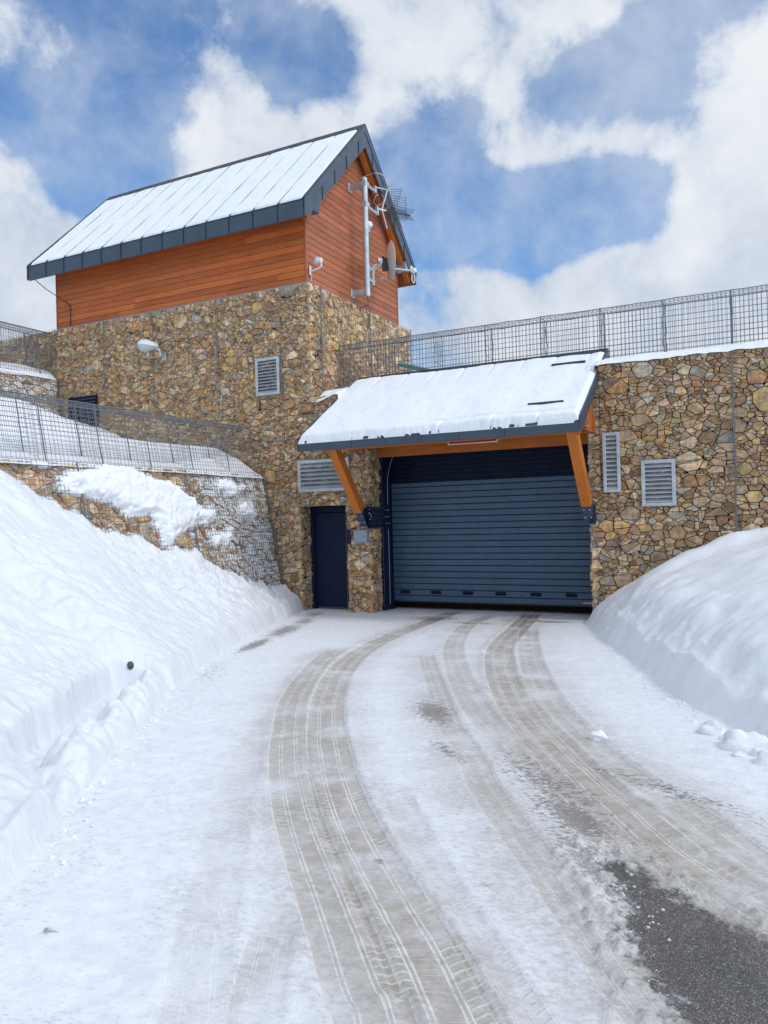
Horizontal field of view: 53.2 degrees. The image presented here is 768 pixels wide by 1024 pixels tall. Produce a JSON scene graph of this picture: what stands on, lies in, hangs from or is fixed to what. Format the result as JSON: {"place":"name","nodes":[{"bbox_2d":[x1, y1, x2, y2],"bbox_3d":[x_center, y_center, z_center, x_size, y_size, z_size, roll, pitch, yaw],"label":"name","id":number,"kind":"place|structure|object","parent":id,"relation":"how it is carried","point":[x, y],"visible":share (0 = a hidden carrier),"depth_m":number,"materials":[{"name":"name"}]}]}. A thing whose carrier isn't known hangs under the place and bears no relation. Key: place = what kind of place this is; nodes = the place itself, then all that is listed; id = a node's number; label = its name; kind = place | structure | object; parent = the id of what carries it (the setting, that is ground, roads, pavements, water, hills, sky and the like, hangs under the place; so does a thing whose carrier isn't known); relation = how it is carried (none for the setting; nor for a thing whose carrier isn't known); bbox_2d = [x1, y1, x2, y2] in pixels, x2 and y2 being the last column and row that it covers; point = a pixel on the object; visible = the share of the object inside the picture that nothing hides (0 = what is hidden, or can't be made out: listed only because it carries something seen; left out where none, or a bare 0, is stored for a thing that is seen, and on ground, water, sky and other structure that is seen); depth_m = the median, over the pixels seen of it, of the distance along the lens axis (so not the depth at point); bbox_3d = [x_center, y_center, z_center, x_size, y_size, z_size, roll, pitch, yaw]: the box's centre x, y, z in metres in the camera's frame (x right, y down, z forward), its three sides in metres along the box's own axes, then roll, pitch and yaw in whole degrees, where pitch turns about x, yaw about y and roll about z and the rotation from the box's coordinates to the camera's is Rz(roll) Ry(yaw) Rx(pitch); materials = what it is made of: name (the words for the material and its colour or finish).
{"place":"outdoors","nodes":[
{"label":"outdoors","id":0,"kind":"place"},
{"bbox_2d":[0,362,55,379],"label":"terrace snow","id":1,"kind":"structure","parent":0,"point":[44,374],"depth_m":18.89,"materials":[{"name":"white snow"}]},
{"bbox_2d":[0,397,264,478],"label":"terrace snow","id":2,"kind":"structure","parent":0,"point":[66,456],"depth_m":14.61,"materials":[{"name":"white snow"}]},
{"bbox_2d":[0,370,61,416],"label":"terrace wall","id":3,"kind":"structure","parent":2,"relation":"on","point":[34,385],"depth_m":18.79,"materials":[{"name":"stone"}]},
{"bbox_2d":[0,321,52,379],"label":"fence","id":4,"kind":"object","parent":3,"relation":"on","point":[28,338],"visible":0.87,"depth_m":19.07,"materials":[{"name":"metal"}]},
{"bbox_2d":[0,469,303,900],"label":"snow bank","id":5,"kind":"structure","parent":0,"point":[89,611],"depth_m":8.30,"materials":[{"name":"white snow"}]},
{"bbox_2d":[127,661,133,668],"bbox_3d":[-2.658,1.606,8.028,0.058,0.077,0.076,-1,0,-42],"label":"rock","id":6,"kind":"object","parent":5,"relation":"on","point":[130,664],"visible":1,"depth_m":8.01,"materials":[{"name":"grey stone"}]},
{"bbox_2d":[31,130,356,264],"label":"cabin roof snow","id":7,"kind":"structure","parent":0,"point":[202,208],"depth_m":18.35,"materials":[{"name":"white snow"}]},
{"bbox_2d":[0,607,767,1023],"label":"road","id":8,"kind":"structure","parent":0,"point":[344,815],"depth_m":3.88,"materials":[{"name":"white snow"}]},
{"bbox_2d":[0,457,283,588],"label":"terrace wall","id":9,"kind":"structure","parent":8,"relation":"on","point":[241,555],"depth_m":14.66,"materials":[{"name":"stone"}]},
{"bbox_2d":[0,390,256,472],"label":"fence","id":10,"kind":"object","parent":9,"relation":"on","point":[94,406],"visible":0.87,"depth_m":13.48,"materials":[{"name":"metal"}]},
{"bbox_2d":[20,460,273,572],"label":"snow patch","id":11,"kind":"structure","parent":9,"relation":"attached to","point":[174,510],"depth_m":13.39,"materials":[{"name":"white snow"}]},
{"bbox_2d":[31,613,717,875],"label":"snow crumbs","id":12,"kind":"object","parent":8,"relation":"on","point":[81,800],"visible":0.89,"depth_m":5.71,"materials":[{"name":"white snow"}]},
{"bbox_2d":[0,281,767,612],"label":"stone building","id":13,"kind":"structure","parent":8,"relation":"on","point":[676,455],"depth_m":15.72,"materials":[{"name":"stone"}]},
{"bbox_2d":[137,339,166,360],"bbox_3d":[-5.379,-3.758,17.721,0.632,0.460,0.328,-2,0,-4],"label":"wall lamp","id":14,"kind":"object","parent":13,"relation":"attached to","point":[145,345],"visible":1,"depth_m":17.64,"materials":[{"name":"white plastic"}]},
{"bbox_2d":[27,124,416,329],"bbox_3d":[-4.096,-6.936,20.016,8.316,4.340,5.585,-2,0,27],"label":"timber cabin","id":15,"kind":"object","parent":13,"relation":"on","point":[275,246],"visible":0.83,"depth_m":17.87,"materials":[{"name":"orange wood"}]},
{"bbox_2d":[309,256,322,281],"bbox_3d":[-1.466,-5.169,16.285,0.308,0.500,0.157,-2,0,27],"label":"security camera","id":16,"kind":"object","parent":15,"relation":"attached to","point":[317,260],"visible":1,"depth_m":16.25,"materials":[{"name":"white plastic"}]},
{"bbox_2d":[348,177,369,308],"bbox_3d":[-0.566,-6.300,17.988,0.471,3.042,0.160,-2,0,27],"label":"antenna mast","id":17,"kind":"object","parent":15,"relation":"attached to","point":[365,291],"visible":1,"depth_m":17.87,"materials":[{"name":"metal"}]},
{"bbox_2d":[368,221,372,232],"bbox_3d":[-0.367,-6.678,17.950,0.180,0.273,0.156,-2,0,27],"label":"radio receiver","id":18,"kind":"object","parent":17,"relation":"attached to","point":[370,224],"visible":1,"depth_m":17.91,"materials":[{"name":"paint"}]},
{"bbox_2d":[360,172,392,205],"bbox_3d":[-0.216,-7.744,18.388,0.523,0.576,1.208,-2,0,27],"label":"loop antenna","id":19,"kind":"object","parent":17,"relation":"attached to","point":[373,189],"visible":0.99,"depth_m":18.30,"materials":[{"name":"metal"}]},
{"bbox_2d":[361,189,413,228],"bbox_3d":[0.114,-7.413,18.725,0.883,1.197,2.113,-2,0,47],"label":"yagi antenna","id":20,"kind":"object","parent":17,"relation":"attached to","point":[376,210],"visible":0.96,"depth_m":18.67,"materials":[{"name":"metal"}]},
{"bbox_2d":[370,240,416,285],"bbox_3d":[0.178,-5.957,18.329,0.796,1.167,1.253,-2,0,27],"label":"satellite dish","id":21,"kind":"object","parent":17,"relation":"attached to","point":[388,263],"visible":0.98,"depth_m":18.37,"materials":[{"name":"paint"}]},
{"bbox_2d":[309,506,350,608],"bbox_3d":[-1.110,1.001,16.194,1.265,2.240,0.605,-2,0,27],"label":"door","id":22,"kind":"structure","parent":13,"relation":"in","point":[329,557],"depth_m":16.48,"materials":[{"name":"blue paint"}]},
{"bbox_2d":[353,530,368,542],"bbox_3d":[-0.466,0.492,15.488,0.305,0.265,0.126,-2,0,27],"label":"meter box","id":23,"kind":"object","parent":13,"relation":"attached to","point":[361,536],"visible":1,"depth_m":15.44,"materials":[{"name":"grey paint"}]},
{"bbox_2d":[354,531,365,541],"bbox_3d":[-0.487,0.493,15.448,0.275,0.235,0.011,-2,0,27],"label":"door","id":24,"kind":"structure","parent":23,"relation":"in","point":[358,535],"depth_m":15.44,"materials":[{"name":"grey paint"}]},
{"bbox_2d":[297,348,608,528],"bbox_3d":[1.313,-1.354,14.453,5.331,3.300,2.590,-2,0,27],"label":"entrance canopy","id":25,"kind":"object","parent":13,"relation":"attached to","point":[583,423],"visible":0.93,"depth_m":13.38,"materials":[{"name":"metal"}]},
{"bbox_2d":[298,352,603,443],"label":"canopy snow","id":26,"kind":"structure","parent":25,"relation":"on","point":[486,397],"depth_m":13.93,"materials":[{"name":"white snow"}]},
{"bbox_2d":[448,439,501,444],"bbox_3d":[1.685,-1.446,14.325,1.035,0.338,0.080,-2,0,27],"label":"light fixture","id":27,"kind":"object","parent":25,"relation":"hanging from","point":[472,442],"visible":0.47,"depth_m":14.29,"materials":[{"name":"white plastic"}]},
{"bbox_2d":[379,444,592,610],"bbox_3d":[2.007,0.352,15.178,4.410,3.660,0.475,-2,0,27],"label":"roller door","id":28,"kind":"structure","parent":13,"relation":"in","point":[508,540],"depth_m":15.36,"materials":[{"name":"blue paint"}]},
{"bbox_2d":[339,284,767,387],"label":"fence","id":29,"kind":"object","parent":13,"relation":"attached to","point":[663,305],"visible":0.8,"depth_m":14.85,"materials":[{"name":"metal"}]},
{"bbox_2d":[588,730,607,740],"bbox_3d":[1.664,1.722,5.940,0.158,0.074,0.131,-2,0,27],"label":"snow clod","id":30,"kind":"object","parent":8,"relation":"on","point":[598,735],"visible":0.99,"depth_m":5.90,"materials":[{"name":"white snow"}]},
{"bbox_2d":[558,848,700,1017],"bbox_3d":[1.083,1.666,2.966,0.536,0.049,1.827,-2,0,2],"label":"slush","id":31,"kind":"object","parent":8,"relation":"on","point":[638,907],"visible":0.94,"depth_m":3.32,"materials":[{"name":"grey snow"}]},
{"bbox_2d":[697,719,726,736],"bbox_3d":[2.568,1.693,5.987,0.192,0.143,0.220,-1,0,-38],"label":"snow clod","id":32,"kind":"object","parent":8,"relation":"on","point":[709,727],"visible":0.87,"depth_m":5.94,"materials":[{"name":"white snow"}]},
{"bbox_2d":[731,751,745,757],"bbox_3d":[2.481,1.698,5.360,0.103,0.063,0.076,-2,0,27],"label":"snow clod","id":33,"kind":"object","parent":8,"relation":"on","point":[738,754],"visible":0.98,"depth_m":5.34,"materials":[{"name":"white snow"}]},
{"bbox_2d":[719,729,767,753],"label":"snow clod","id":34,"kind":"object","parent":8,"relation":"on","point":[740,740],"visible":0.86,"depth_m":5.49,"materials":[{"name":"white snow"}]},
{"bbox_2d":[750,747,761,756],"bbox_3d":[2.643,1.691,5.363,0.153,0.088,0.119,-2,0,27],"label":"snow clod","id":35,"kind":"object","parent":8,"relation":"on","point":[754,751],"visible":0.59,"depth_m":5.36,"materials":[{"name":"white snow"}]},
{"bbox_2d":[753,749,767,766],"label":"snow clod","id":36,"kind":"object","parent":8,"relation":"on","point":[762,757],"visible":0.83,"depth_m":5.16,"materials":[{"name":"white snow"}]},
{"bbox_2d":[0,0,767,371],"label":"sky","id":37,"kind":"structure","parent":0,"point":[548,157],"materials":[{"name":"blue"}]},
{"bbox_2d":[316,340,767,401],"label":"terrace snow","id":38,"kind":"structure","parent":0,"point":[681,353],"depth_m":13.11,"materials":[{"name":"white snow"}]},
{"bbox_2d":[399,362,427,370],"bbox_3d":[0.970,-3.032,16.834,1.446,0.676,0.099,-2,0,27],"label":"green handrail","id":39,"kind":"object","parent":38,"relation":"on","point":[410,366],"visible":0.26,"depth_m":16.98,"materials":[{"name":"green metal"}]},
{"bbox_2d":[585,527,767,734],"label":"snow bank","id":40,"kind":"structure","parent":0,"point":[690,626],"depth_m":8.50,"materials":[{"name":"white snow"}]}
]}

